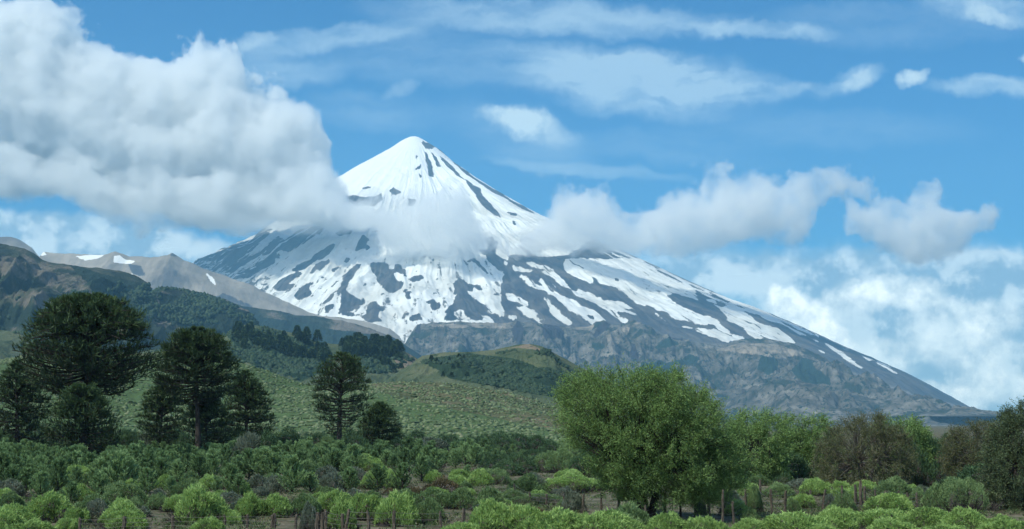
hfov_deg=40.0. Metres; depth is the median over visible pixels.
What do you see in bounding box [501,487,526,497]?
shrub
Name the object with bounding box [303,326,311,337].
conifer
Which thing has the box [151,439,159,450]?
young pine
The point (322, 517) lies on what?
wire fence
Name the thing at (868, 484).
shrub
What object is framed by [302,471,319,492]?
young pine
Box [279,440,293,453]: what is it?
young pine
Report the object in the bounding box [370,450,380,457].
young pine
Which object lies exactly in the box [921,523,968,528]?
shrub
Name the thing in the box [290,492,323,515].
shrub
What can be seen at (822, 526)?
shrub
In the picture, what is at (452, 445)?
young pine
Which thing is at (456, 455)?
young pine
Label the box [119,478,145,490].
shrub
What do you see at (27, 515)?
shrub
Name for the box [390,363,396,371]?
conifer
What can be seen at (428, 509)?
shrub
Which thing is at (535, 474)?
shrub
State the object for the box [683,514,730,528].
shrub
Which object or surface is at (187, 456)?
young pine
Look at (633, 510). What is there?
shrub
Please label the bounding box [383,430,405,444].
shrub
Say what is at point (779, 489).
shrub
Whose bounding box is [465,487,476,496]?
shrub
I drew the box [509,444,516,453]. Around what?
young pine
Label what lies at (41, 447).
young pine
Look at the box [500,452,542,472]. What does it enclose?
shrub
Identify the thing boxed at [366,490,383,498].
shrub
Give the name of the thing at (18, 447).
young pine
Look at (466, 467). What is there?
shrub
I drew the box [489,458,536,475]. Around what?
shrub
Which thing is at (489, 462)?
shrub
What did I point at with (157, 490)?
shrub
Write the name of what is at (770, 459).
willow tree
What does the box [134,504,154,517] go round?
shrub
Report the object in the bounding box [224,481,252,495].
shrub
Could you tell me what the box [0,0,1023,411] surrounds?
sky
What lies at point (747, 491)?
shrub
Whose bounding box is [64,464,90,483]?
shrub
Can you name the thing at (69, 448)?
young pine
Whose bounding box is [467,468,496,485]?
shrub
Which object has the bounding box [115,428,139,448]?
shrub
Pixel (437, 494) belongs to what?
shrub
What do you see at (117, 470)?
young pine
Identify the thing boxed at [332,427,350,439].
shrub
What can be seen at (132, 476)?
young pine
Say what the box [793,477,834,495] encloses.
shrub
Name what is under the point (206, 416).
monkey puzzle tree
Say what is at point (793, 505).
shrub
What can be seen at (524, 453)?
shrub
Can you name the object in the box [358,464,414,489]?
shrub
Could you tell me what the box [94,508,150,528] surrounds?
shrub
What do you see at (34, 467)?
young pine
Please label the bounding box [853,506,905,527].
shrub
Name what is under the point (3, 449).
young pine
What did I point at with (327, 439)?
shrub
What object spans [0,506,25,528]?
shrub
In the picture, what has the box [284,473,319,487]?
shrub
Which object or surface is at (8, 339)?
green hills
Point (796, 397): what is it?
crags
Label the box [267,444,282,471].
young pine
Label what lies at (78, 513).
shrub
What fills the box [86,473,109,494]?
young pine
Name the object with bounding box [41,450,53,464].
young pine
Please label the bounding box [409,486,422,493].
shrub
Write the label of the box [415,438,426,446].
young pine
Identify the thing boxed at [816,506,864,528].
shrub
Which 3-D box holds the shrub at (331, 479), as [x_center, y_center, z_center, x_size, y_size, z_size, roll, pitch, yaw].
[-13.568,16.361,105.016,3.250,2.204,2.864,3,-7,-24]
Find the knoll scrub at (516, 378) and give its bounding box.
[420,348,729,423]
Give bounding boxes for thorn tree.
[808,407,920,484]
[936,416,996,477]
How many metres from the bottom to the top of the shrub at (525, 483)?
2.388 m
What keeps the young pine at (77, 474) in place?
on the ground
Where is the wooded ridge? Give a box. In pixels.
[223,298,420,358]
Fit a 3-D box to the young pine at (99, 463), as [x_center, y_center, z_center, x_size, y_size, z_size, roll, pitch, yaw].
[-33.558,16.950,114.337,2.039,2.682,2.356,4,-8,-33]
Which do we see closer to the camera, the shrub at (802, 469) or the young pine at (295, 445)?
the shrub at (802, 469)
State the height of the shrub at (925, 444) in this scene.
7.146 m
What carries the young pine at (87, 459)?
on the ground
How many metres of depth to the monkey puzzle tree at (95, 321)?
182.06 m
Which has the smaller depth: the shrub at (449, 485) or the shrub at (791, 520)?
the shrub at (791, 520)
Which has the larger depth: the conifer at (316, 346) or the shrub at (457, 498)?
the conifer at (316, 346)
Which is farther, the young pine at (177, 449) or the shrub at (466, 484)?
the young pine at (177, 449)
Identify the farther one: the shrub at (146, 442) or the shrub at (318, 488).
the shrub at (146, 442)
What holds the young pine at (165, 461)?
on the ground
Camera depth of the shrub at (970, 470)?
102.72 m
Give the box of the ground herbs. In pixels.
[8,457,1023,528]
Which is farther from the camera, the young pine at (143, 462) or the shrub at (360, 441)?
the shrub at (360, 441)
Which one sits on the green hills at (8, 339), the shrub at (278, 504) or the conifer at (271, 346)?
the conifer at (271, 346)
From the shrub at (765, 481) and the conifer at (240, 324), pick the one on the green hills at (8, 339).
the conifer at (240, 324)
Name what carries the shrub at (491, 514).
on the ground
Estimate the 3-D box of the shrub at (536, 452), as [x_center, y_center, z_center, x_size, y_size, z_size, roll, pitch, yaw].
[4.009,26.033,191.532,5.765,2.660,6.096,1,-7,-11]
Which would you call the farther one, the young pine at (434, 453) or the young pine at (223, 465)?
the young pine at (434, 453)
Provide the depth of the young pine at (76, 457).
127.95 m
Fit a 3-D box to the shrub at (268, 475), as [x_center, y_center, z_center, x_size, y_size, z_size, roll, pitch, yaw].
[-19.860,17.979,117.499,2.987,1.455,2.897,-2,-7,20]
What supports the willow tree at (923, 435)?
on the ground
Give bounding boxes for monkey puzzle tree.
[0,360,55,444]
[11,291,168,441]
[38,382,123,455]
[134,374,187,447]
[148,325,244,447]
[178,390,234,447]
[217,369,277,437]
[306,351,375,439]
[353,400,402,445]
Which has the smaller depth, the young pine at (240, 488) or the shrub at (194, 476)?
the young pine at (240, 488)
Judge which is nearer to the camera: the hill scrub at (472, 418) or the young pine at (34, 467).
the young pine at (34, 467)
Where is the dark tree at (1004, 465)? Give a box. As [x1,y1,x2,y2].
[972,395,1023,510]
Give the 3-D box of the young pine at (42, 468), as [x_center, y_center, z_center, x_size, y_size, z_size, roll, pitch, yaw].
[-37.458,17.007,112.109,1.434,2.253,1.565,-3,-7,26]
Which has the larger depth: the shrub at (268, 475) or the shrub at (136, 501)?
the shrub at (268, 475)
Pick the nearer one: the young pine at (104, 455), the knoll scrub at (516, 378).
the young pine at (104, 455)
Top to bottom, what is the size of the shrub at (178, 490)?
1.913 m
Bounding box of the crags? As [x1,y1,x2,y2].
[717,378,996,425]
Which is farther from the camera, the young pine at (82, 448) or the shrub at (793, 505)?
the young pine at (82, 448)
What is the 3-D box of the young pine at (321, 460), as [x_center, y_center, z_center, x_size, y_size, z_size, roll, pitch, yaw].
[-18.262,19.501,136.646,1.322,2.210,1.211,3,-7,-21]
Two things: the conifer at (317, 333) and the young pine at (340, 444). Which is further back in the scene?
the conifer at (317, 333)
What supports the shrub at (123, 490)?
on the ground
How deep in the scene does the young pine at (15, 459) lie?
113.80 m
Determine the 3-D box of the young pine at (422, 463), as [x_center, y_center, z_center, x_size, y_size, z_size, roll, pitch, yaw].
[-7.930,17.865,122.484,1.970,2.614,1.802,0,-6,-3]
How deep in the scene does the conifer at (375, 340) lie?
2070.71 m
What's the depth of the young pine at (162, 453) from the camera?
137.52 m
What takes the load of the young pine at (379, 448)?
on the ground
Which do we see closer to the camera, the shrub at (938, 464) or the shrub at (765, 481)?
the shrub at (765, 481)
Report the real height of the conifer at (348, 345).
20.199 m
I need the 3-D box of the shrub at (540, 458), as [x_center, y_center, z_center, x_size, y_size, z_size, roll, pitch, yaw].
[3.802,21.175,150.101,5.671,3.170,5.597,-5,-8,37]
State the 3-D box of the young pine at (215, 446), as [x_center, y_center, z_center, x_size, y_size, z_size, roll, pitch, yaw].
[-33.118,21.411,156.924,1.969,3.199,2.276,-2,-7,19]
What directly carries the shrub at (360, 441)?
on the ground
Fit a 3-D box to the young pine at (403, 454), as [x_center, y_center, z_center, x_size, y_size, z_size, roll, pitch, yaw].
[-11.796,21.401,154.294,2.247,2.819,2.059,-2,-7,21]
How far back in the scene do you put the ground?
84.96 m
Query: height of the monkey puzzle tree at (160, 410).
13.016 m
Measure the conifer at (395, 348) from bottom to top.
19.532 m
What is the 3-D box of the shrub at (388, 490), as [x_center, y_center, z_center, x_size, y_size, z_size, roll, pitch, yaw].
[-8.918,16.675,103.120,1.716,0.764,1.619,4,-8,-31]
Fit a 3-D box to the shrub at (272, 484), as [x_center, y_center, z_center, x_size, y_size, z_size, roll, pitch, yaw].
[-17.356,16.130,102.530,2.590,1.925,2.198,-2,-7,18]
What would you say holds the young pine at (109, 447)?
on the ground
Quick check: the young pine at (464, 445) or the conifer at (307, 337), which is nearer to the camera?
the young pine at (464, 445)
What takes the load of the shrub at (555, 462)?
on the ground
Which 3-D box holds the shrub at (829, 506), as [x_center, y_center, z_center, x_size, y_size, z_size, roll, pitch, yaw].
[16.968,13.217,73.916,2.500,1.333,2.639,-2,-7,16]
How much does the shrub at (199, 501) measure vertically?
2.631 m
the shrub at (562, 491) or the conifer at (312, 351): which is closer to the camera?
the shrub at (562, 491)
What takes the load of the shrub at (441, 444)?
on the ground
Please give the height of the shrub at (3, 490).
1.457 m
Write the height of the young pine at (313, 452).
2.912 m
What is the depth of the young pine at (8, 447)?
153.35 m
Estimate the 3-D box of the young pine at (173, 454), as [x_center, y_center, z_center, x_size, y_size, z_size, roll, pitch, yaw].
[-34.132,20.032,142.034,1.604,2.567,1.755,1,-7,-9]
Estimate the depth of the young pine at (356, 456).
147.91 m
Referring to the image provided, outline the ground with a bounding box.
[27,426,1023,528]
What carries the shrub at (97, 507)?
on the ground
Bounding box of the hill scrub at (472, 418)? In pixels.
[0,351,628,442]
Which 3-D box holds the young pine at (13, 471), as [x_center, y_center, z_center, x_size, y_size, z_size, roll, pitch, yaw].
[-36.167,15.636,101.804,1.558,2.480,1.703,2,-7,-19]
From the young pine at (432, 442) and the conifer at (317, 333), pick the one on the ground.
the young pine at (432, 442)
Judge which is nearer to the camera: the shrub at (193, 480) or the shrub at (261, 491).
the shrub at (261, 491)
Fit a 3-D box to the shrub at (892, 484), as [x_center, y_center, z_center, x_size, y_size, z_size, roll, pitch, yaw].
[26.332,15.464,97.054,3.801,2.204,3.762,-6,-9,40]
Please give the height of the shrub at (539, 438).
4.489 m
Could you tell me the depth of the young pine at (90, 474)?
105.70 m
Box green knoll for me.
[384,344,846,430]
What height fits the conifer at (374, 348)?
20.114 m
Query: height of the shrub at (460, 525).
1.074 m
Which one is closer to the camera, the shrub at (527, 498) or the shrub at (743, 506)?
the shrub at (743, 506)
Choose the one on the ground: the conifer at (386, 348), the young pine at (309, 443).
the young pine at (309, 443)
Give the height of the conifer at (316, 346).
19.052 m
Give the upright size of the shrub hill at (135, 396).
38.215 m
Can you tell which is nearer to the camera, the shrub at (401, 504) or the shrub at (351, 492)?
the shrub at (401, 504)
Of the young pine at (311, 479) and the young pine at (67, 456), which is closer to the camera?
the young pine at (311, 479)
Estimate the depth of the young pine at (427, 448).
155.73 m
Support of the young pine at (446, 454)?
on the ground
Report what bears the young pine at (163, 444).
on the ground
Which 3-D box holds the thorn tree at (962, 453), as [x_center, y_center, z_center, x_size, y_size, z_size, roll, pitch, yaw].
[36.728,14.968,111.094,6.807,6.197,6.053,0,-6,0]
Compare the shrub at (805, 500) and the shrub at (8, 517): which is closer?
the shrub at (8, 517)
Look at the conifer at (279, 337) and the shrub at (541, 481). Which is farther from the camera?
the conifer at (279, 337)
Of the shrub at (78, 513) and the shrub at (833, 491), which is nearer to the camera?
the shrub at (78, 513)
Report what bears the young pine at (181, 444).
on the ground
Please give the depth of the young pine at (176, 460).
127.56 m
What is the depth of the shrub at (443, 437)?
273.71 m
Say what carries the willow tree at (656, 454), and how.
on the ground
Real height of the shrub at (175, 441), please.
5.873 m
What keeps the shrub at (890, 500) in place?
on the ground
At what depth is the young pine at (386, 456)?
156.02 m
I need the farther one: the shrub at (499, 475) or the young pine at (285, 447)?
the young pine at (285, 447)
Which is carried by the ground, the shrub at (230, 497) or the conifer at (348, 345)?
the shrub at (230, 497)
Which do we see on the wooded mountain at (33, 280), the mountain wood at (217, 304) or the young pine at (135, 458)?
the mountain wood at (217, 304)
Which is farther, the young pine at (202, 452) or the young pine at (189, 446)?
the young pine at (189, 446)
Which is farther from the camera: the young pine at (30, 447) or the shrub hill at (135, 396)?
the shrub hill at (135, 396)
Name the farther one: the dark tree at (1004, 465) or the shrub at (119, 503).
the dark tree at (1004, 465)
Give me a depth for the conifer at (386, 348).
2031.43 m
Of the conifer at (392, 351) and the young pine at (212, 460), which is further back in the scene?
the conifer at (392, 351)
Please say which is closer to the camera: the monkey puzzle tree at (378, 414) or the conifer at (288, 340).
the monkey puzzle tree at (378, 414)
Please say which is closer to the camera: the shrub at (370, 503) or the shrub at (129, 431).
the shrub at (370, 503)
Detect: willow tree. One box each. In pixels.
[546,353,763,519]
[717,405,802,480]
[774,408,843,474]
[864,412,938,476]
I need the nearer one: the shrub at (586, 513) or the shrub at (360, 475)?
the shrub at (586, 513)
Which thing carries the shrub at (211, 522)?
on the ground
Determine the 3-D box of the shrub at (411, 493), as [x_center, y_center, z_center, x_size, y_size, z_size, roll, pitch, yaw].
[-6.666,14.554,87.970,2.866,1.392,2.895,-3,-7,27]
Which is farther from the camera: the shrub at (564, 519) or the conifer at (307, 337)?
the conifer at (307, 337)
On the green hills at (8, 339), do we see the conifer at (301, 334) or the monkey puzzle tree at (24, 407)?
the conifer at (301, 334)
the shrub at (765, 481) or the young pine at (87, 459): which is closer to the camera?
the shrub at (765, 481)
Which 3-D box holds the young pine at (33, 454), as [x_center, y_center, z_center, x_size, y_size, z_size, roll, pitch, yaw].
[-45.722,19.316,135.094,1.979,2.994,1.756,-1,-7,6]
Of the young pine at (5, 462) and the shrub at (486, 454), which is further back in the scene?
the shrub at (486, 454)
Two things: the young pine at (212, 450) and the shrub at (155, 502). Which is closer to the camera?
the shrub at (155, 502)
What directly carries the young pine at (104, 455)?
on the ground
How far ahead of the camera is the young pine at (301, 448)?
155.18 m
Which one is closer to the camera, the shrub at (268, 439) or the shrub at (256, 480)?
the shrub at (256, 480)
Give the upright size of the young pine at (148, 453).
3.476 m
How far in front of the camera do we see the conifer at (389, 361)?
1879.23 m
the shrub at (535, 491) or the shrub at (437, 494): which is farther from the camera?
the shrub at (535, 491)
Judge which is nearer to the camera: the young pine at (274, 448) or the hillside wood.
the young pine at (274, 448)
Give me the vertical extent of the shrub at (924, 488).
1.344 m
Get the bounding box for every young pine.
[0,444,12,452]
[0,447,10,456]
[0,450,15,480]
[2,463,22,481]
[7,455,25,481]
[9,443,28,456]
[17,438,27,451]
[18,466,35,492]
[20,453,36,468]
[21,463,37,481]
[24,440,37,454]
[28,470,51,496]
[29,451,40,462]
[32,455,52,476]
[32,464,48,481]
[37,443,46,454]
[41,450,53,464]
[46,457,69,491]
[49,445,59,460]
[53,447,64,459]
[56,454,73,471]
[57,445,82,464]
[62,481,81,501]
[65,450,84,464]
[67,466,85,485]
[77,451,96,471]
[78,444,89,457]
[83,468,98,490]
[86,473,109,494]
[87,457,108,476]
[94,449,137,484]
[95,450,109,470]
[105,445,116,451]
[113,444,126,450]
[120,443,140,456]
[122,457,141,479]
[131,455,138,473]
[134,457,156,481]
[135,467,158,494]
[136,447,156,471]
[137,440,144,453]
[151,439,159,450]
[151,455,171,479]
[152,457,171,478]
[154,449,172,464]
[160,441,167,451]
[162,475,176,493]
[164,445,181,458]
[166,461,188,485]
[168,450,181,462]
[170,459,183,478]
[172,444,185,460]
[179,441,188,459]
[183,452,194,472]
[186,443,191,452]
[188,451,210,478]
[189,445,198,455]
[199,451,210,469]
[202,442,210,452]
[203,453,221,475]
[207,447,224,469]
[209,443,220,456]
[210,475,222,491]
[218,443,232,464]
[218,460,227,478]
[221,462,243,491]
[228,440,236,453]
[228,473,247,494]
[234,460,246,475]
[240,447,258,478]
[248,447,271,476]
[262,452,282,474]
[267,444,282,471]
[275,453,309,493]
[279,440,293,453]
[279,451,291,458]
[288,440,306,455]
[294,450,311,464]
[296,446,306,455]
[301,436,315,446]
[302,440,313,453]
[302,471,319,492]
[308,447,321,464]
[315,446,328,461]
[317,454,330,467]
[321,447,345,470]
[322,442,331,450]
[334,439,347,454]
[339,456,353,471]
[339,466,361,490]
[343,442,366,466]
[358,448,370,458]
[364,463,387,492]
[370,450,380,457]
[374,444,386,459]
[377,439,394,450]
[379,449,391,467]
[388,454,400,468]
[388,462,412,489]
[396,447,411,463]
[398,436,413,455]
[406,446,420,465]
[410,455,430,480]
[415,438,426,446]
[419,445,432,462]
[423,440,438,450]
[427,448,446,467]
[442,450,450,465]
[447,448,463,467]
[448,442,458,450]
[458,442,470,465]
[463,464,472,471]
[464,443,484,465]
[467,437,473,445]
[479,437,491,448]
[482,444,491,453]
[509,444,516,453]
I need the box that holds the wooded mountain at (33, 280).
[0,243,259,351]
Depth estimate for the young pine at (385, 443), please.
189.13 m
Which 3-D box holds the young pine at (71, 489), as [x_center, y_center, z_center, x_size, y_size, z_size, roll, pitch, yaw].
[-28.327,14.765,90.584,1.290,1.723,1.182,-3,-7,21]
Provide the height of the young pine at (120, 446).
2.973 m
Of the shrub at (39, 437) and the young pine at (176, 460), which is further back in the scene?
the shrub at (39, 437)
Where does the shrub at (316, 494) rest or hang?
on the ground
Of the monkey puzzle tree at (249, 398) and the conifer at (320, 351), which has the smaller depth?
the monkey puzzle tree at (249, 398)
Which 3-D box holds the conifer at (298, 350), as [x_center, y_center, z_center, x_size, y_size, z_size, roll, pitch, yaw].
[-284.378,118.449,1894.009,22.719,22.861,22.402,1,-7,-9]
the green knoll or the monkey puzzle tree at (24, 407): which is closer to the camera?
the monkey puzzle tree at (24, 407)
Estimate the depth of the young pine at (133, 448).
139.64 m
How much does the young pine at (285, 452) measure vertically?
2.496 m
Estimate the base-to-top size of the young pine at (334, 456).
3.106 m
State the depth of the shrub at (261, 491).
96.59 m
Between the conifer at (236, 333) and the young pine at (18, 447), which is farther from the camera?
the conifer at (236, 333)
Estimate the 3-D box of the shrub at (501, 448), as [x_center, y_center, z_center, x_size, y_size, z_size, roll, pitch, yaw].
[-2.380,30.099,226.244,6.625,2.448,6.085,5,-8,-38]
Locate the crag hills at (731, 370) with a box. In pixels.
[405,320,1012,416]
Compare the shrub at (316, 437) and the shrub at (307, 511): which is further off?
the shrub at (316, 437)
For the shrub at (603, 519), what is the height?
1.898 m
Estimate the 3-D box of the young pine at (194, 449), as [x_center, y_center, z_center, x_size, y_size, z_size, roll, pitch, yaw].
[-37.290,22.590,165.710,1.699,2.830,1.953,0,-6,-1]
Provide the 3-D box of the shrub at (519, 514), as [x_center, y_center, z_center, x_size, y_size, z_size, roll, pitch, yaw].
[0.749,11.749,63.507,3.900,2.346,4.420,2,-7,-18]
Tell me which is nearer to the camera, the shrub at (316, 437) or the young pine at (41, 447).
the young pine at (41, 447)
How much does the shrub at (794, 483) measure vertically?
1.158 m
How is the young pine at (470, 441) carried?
on the ground
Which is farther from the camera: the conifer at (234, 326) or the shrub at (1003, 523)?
the conifer at (234, 326)
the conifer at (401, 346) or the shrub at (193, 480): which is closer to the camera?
the shrub at (193, 480)
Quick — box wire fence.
[78,480,917,528]
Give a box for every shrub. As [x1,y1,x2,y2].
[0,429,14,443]
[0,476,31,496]
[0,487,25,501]
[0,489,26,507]
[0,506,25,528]
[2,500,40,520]
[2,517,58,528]
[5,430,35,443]
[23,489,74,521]
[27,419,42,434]
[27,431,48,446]
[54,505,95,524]
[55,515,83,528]
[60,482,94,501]
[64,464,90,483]
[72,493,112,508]
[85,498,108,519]
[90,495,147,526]
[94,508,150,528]
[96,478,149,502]
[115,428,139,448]
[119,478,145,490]
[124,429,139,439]
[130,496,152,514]
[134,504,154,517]
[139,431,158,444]
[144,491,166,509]
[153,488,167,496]
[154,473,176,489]
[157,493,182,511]
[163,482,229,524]
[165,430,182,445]
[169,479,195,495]
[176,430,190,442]
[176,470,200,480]
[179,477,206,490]
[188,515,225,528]
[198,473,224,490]
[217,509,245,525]
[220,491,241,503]
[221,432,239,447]
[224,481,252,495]
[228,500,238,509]
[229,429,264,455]
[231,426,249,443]
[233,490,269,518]
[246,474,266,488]
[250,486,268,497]
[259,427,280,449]
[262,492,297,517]
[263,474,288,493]
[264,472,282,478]
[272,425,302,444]
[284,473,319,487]
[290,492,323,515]
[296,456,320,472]
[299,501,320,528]
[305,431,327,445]
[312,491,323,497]
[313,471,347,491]
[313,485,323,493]
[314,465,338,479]
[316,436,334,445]
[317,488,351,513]
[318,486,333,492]
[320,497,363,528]
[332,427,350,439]
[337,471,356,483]
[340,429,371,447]
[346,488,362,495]
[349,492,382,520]
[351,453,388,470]
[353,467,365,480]
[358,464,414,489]
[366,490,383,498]
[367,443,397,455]
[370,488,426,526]
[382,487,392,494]
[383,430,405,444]
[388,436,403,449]
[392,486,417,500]
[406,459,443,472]
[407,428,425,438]
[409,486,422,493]
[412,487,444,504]
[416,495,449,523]
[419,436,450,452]
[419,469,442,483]
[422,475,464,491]
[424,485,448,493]
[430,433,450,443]
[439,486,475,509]
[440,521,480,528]
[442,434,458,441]
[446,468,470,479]
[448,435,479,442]
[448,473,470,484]
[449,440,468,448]
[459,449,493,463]
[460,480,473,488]
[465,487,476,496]
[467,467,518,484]
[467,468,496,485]
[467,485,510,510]
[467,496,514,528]
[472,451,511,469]
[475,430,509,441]
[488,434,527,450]
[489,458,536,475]
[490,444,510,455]
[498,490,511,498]
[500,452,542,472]
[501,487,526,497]
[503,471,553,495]
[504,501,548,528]
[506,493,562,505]
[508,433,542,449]
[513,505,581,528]
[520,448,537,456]
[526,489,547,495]
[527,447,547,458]
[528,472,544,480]
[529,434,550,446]
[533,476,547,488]
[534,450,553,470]
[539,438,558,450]
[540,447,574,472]
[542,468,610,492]
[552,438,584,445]
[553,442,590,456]
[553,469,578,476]
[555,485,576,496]
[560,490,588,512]
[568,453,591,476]
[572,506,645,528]
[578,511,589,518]
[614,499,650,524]
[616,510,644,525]
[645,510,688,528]
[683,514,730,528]
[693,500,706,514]
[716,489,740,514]
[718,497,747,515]
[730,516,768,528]
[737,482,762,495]
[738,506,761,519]
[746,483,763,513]
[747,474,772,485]
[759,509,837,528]
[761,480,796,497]
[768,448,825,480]
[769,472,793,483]
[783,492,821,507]
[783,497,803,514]
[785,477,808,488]
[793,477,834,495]
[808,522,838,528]
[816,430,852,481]
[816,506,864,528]
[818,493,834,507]
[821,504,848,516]
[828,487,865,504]
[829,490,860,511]
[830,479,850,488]
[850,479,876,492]
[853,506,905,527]
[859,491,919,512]
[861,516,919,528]
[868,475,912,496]
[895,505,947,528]
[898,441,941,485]
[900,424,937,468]
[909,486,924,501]
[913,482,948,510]
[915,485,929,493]
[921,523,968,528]
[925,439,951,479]
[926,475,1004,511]
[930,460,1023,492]
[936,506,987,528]
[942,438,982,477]
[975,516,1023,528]
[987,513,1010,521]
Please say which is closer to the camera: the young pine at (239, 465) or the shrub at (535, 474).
the shrub at (535, 474)
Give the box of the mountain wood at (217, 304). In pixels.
[0,274,258,350]
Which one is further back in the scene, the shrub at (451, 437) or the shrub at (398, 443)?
the shrub at (451, 437)
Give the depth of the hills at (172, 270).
9431.08 m
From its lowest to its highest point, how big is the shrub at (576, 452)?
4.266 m
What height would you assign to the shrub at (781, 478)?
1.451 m
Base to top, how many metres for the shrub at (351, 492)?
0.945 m
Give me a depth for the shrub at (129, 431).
246.96 m
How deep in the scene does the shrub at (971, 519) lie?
64.23 m
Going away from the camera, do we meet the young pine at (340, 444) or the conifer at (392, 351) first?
the young pine at (340, 444)
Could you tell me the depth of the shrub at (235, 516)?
69.95 m
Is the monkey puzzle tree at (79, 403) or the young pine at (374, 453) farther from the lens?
the monkey puzzle tree at (79, 403)
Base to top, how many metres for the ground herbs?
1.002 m
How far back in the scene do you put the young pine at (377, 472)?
104.63 m
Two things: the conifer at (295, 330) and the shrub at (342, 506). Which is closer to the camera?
the shrub at (342, 506)
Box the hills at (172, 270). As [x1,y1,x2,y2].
[0,237,404,343]
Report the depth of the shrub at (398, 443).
223.96 m
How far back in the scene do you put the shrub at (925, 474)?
111.77 m
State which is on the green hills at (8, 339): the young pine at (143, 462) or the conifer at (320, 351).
the conifer at (320, 351)
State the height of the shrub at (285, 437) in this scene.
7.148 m
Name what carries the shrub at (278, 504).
on the ground
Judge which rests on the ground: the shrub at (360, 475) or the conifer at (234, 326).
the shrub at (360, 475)
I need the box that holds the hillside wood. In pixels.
[12,325,414,379]
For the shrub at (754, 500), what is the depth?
82.67 m
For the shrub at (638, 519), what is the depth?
64.82 m
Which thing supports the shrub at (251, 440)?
on the ground
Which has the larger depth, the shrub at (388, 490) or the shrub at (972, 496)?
the shrub at (388, 490)
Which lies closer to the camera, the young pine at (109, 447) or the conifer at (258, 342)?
the young pine at (109, 447)
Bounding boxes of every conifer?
[232,320,240,332]
[234,330,239,338]
[235,321,243,332]
[239,329,247,340]
[240,338,246,347]
[255,338,260,345]
[259,337,268,350]
[268,340,276,349]
[275,333,281,343]
[286,337,291,345]
[286,345,294,356]
[292,325,300,334]
[293,345,308,357]
[296,331,306,341]
[300,332,310,342]
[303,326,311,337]
[308,348,316,357]
[312,329,322,340]
[314,341,319,349]
[316,348,325,360]
[318,351,329,361]
[343,343,350,352]
[349,343,359,353]
[369,345,379,355]
[372,337,379,346]
[382,346,390,356]
[385,358,392,365]
[389,344,398,353]
[390,348,395,355]
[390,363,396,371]
[397,352,403,359]
[398,343,404,350]
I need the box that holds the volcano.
[193,136,968,406]
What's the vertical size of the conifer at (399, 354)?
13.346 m
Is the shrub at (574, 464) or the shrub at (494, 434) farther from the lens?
the shrub at (494, 434)
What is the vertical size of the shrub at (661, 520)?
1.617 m
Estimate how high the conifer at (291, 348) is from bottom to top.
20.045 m
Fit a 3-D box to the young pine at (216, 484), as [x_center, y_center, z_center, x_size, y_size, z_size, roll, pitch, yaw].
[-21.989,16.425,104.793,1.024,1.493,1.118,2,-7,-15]
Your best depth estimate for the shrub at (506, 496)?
87.34 m
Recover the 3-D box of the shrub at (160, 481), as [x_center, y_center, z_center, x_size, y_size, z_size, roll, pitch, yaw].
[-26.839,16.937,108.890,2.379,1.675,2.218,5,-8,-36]
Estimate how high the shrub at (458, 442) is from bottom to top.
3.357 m
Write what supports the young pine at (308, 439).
on the ground
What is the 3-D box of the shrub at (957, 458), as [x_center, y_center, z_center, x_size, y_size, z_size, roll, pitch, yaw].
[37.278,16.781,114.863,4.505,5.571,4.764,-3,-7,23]
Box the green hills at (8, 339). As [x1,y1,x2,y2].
[0,325,416,385]
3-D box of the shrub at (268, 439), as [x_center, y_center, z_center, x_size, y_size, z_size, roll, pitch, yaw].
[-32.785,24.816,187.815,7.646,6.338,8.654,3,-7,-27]
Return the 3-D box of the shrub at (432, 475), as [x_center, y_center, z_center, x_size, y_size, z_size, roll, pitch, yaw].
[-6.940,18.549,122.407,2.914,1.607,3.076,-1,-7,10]
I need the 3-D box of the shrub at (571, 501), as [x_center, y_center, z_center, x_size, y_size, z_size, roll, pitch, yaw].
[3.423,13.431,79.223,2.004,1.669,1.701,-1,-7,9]
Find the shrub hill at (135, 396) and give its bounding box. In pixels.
[0,352,709,443]
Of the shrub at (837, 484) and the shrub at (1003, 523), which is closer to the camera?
the shrub at (1003, 523)
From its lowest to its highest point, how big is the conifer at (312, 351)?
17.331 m
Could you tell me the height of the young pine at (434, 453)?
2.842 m
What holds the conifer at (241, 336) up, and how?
on the green hills at (8, 339)
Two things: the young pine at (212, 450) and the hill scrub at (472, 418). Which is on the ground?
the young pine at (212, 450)
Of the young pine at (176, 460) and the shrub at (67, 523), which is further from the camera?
the young pine at (176, 460)
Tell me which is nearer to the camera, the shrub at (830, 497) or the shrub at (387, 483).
the shrub at (830, 497)
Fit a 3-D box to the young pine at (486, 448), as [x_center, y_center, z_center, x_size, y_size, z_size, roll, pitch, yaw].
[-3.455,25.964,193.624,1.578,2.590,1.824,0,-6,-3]
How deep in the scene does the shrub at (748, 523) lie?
63.15 m
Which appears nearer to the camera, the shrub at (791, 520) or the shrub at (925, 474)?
the shrub at (791, 520)
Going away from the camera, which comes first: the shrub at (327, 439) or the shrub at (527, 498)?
the shrub at (527, 498)
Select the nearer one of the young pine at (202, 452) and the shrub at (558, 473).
the shrub at (558, 473)
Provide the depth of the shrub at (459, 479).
115.61 m
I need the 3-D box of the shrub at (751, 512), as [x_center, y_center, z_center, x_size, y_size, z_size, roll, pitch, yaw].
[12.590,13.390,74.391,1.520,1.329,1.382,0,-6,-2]
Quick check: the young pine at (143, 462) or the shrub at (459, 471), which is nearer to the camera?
the young pine at (143, 462)
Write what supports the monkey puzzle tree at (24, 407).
on the ground
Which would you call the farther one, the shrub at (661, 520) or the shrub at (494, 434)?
the shrub at (494, 434)
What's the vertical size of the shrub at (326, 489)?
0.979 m
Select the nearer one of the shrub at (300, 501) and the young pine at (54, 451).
the shrub at (300, 501)

